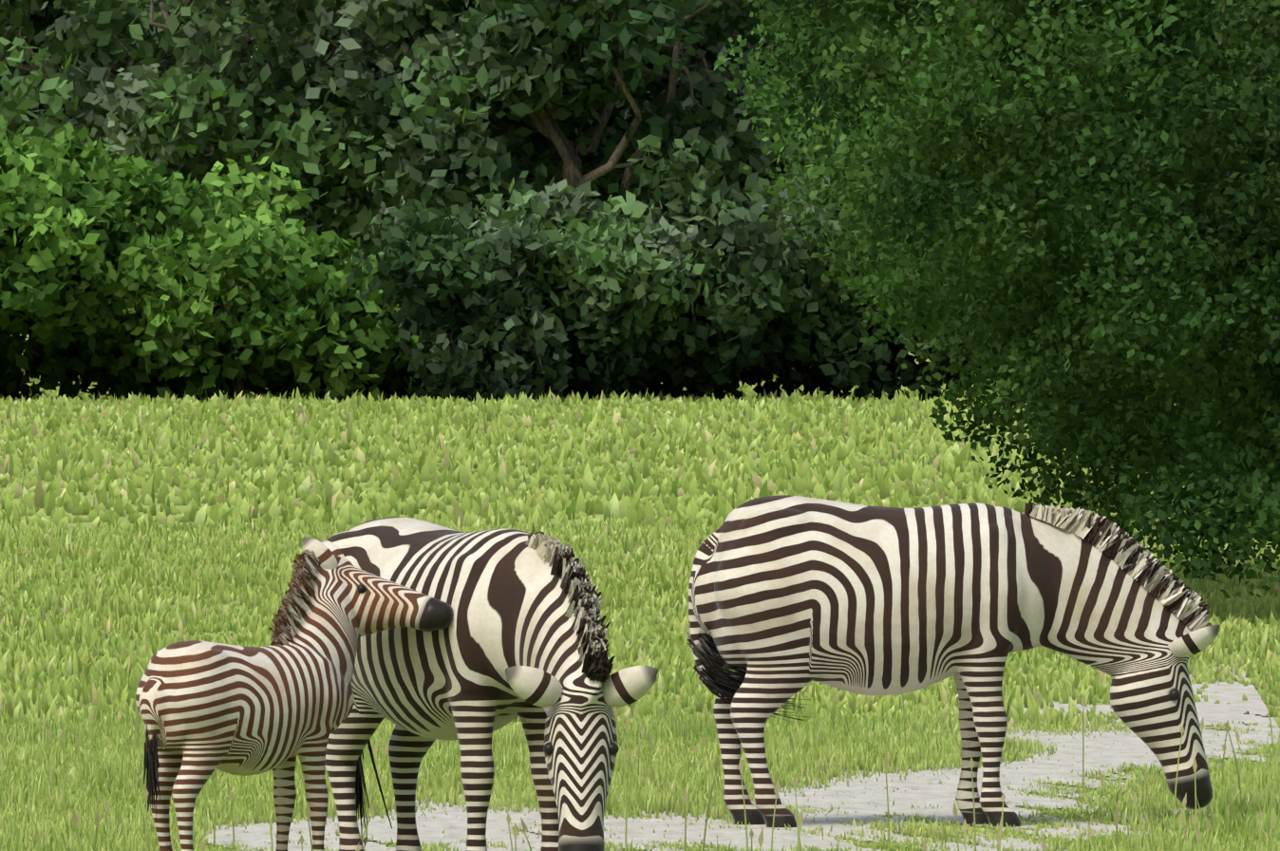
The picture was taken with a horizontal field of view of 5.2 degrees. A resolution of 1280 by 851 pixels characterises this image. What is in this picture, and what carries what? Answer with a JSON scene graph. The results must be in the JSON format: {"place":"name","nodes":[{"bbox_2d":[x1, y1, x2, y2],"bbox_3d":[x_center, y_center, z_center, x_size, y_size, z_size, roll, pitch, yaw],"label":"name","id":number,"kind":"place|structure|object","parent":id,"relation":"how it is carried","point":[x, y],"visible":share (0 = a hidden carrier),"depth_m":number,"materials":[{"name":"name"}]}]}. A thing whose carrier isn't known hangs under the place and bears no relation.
{"place":"outdoors","nodes":[
{"label":"outdoors","id":0,"kind":"place"},
{"bbox_2d":[0,507,1279,728],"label":"grass","id":1,"kind":"structure","parent":0,"point":[211,568],"depth_m":90.42,"materials":[{"name":"green plant"}]},
{"bbox_2d":[0,696,1279,850],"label":"grass","id":2,"kind":"structure","parent":0,"point":[793,750],"depth_m":60.33,"materials":[{"name":"green plant"}]},
{"bbox_2d":[0,334,1279,850],"bbox_3d":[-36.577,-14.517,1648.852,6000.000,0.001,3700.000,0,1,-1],"label":"ground","id":3,"kind":"structure","parent":0,"point":[363,484],"depth_m":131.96,"materials":[{"name":"green plant"}]},
{"bbox_2d":[0,0,117,373],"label":"tree","id":4,"kind":"object","parent":3,"relation":"on","point":[56,47],"visible":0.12,"depth_m":299.12,"materials":[{"name":"green plant"}]},
{"bbox_2d":[0,113,142,401],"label":"bush","id":5,"kind":"object","parent":3,"relation":"on","point":[38,235],"visible":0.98,"depth_m":254.37,"materials":[{"name":"green plant"}]},
{"bbox_2d":[0,121,223,398],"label":"bush","id":6,"kind":"object","parent":3,"relation":"on","point":[129,179],"visible":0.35,"depth_m":256.04,"materials":[{"name":"green plant"}]},
{"bbox_2d":[0,0,257,378],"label":"tree","id":7,"kind":"object","parent":3,"relation":"on","point":[40,39],"visible":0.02,"depth_m":299.80,"materials":[{"name":"green plant"}]},
{"bbox_2d":[19,154,313,397],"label":"bush","id":8,"kind":"object","parent":3,"relation":"on","point":[211,210],"visible":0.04,"depth_m":258.07,"materials":[{"name":"green plant"}]},
{"bbox_2d":[0,0,426,246],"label":"tree","id":9,"kind":"object","parent":3,"relation":"on","point":[147,106],"visible":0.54,"depth_m":293.94,"materials":[{"name":"green plant"}]},
{"bbox_2d":[83,202,401,402],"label":"bush","id":10,"kind":"object","parent":3,"relation":"on","point":[182,328],"visible":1,"depth_m":254.64,"materials":[{"name":"green plant"}]},
{"bbox_2d":[96,0,444,232],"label":"tree","id":11,"kind":"object","parent":3,"relation":"on","point":[382,210],"visible":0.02,"depth_m":310.41,"materials":[{"name":"green plant"}]},
{"bbox_2d":[135,536,453,850],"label":"zebra foal","id":12,"kind":"object","parent":3,"relation":"on","point":[206,708],"visible":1,"depth_m":50.24},
{"bbox_2d":[241,0,390,215],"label":"tree","id":13,"kind":"object","parent":3,"relation":"on","point":[257,7],"depth_m":322.76,"materials":[{"name":"green plant"}]},
{"bbox_2d":[212,257,441,401],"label":"bush","id":14,"kind":"object","parent":3,"relation":"on","point":[398,367],"visible":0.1,"depth_m":256.31,"materials":[{"name":"green plant"}]},
{"bbox_2d":[349,203,445,395],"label":"bush","id":15,"kind":"object","parent":3,"relation":"on","point":[377,227],"depth_m":264.78,"materials":[{"name":"green plant"}]},
{"bbox_2d":[207,0,646,252],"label":"tree","id":16,"kind":"object","parent":3,"relation":"on","point":[304,129],"visible":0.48,"depth_m":293.62,"materials":[{"name":"green plant"}]},
{"bbox_2d":[302,14,645,237],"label":"tree","id":17,"kind":"object","parent":3,"relation":"on","point":[611,194],"depth_m":319.90,"materials":[{"name":"green plant"}]},
{"bbox_2d":[325,516,658,850],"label":"zebra","id":18,"kind":"object","parent":3,"relation":"on","point":[523,634],"visible":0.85,"depth_m":50.74},
{"bbox_2d":[345,198,660,403],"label":"bush","id":19,"kind":"object","parent":3,"relation":"on","point":[440,284],"visible":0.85,"depth_m":253.63,"materials":[{"name":"green plant"}]},
{"bbox_2d":[327,0,825,230],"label":"tree","id":20,"kind":"object","parent":3,"relation":"on","point":[544,84],"visible":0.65,"depth_m":291.82,"materials":[{"name":"green plant"}]},
{"bbox_2d":[430,130,741,399],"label":"bush","id":21,"kind":"object","parent":3,"relation":"on","point":[592,253],"visible":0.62,"depth_m":255.07,"materials":[{"name":"green plant"}]},
{"bbox_2d":[0,677,1279,850],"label":"grass stalks","id":22,"kind":"object","parent":3,"relation":"on","point":[798,818],"depth_m":53.86,"materials":[{"name":"green plant"}]},
{"bbox_2d":[532,184,861,401],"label":"bush","id":23,"kind":"object","parent":3,"relation":"on","point":[737,292],"visible":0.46,"depth_m":255.44,"materials":[{"name":"green plant"}]},
{"bbox_2d":[515,2,898,381],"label":"tree","id":24,"kind":"object","parent":3,"relation":"on","point":[660,88],"visible":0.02,"depth_m":299.86,"materials":[{"name":"green plant"}]},
{"bbox_2d":[206,662,1279,850],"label":"sand track","id":25,"kind":"structure","parent":3,"relation":"on","point":[936,792],"depth_m":58.80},
{"bbox_2d":[652,0,894,201],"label":"tree","id":26,"kind":"object","parent":3,"relation":"on","point":[711,14],"visible":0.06,"depth_m":295.47,"materials":[{"name":"green plant"}]},
{"bbox_2d":[664,172,954,395],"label":"bush","id":27,"kind":"object","parent":3,"relation":"on","point":[828,332],"visible":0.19,"depth_m":256.46,"materials":[{"name":"green plant"}]},
{"bbox_2d":[768,199,1017,401],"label":"bush","id":28,"kind":"object","parent":3,"relation":"on","point":[868,368],"visible":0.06,"depth_m":255.98,"materials":[{"name":"green plant"}]},
{"bbox_2d":[686,494,1219,828],"bbox_3d":[1.243,0.965,56.809,2.122,1.374,0.698,0,1,-3],"label":"zebra","id":29,"kind":"object","parent":3,"relation":"on","point":[789,596],"visible":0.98,"depth_m":56.62},
{"bbox_2d":[714,0,1279,598],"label":"tree","id":30,"kind":"object","parent":3,"relation":"on","point":[1128,327],"visible":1,"depth_m":91.04,"materials":[{"name":"green plant"}]},
{"bbox_2d":[897,228,1148,385],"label":"bush","id":31,"kind":"object","parent":3,"relation":"on","point":[916,351],"depth_m":255.50,"materials":[{"name":"green plant"}]}
]}

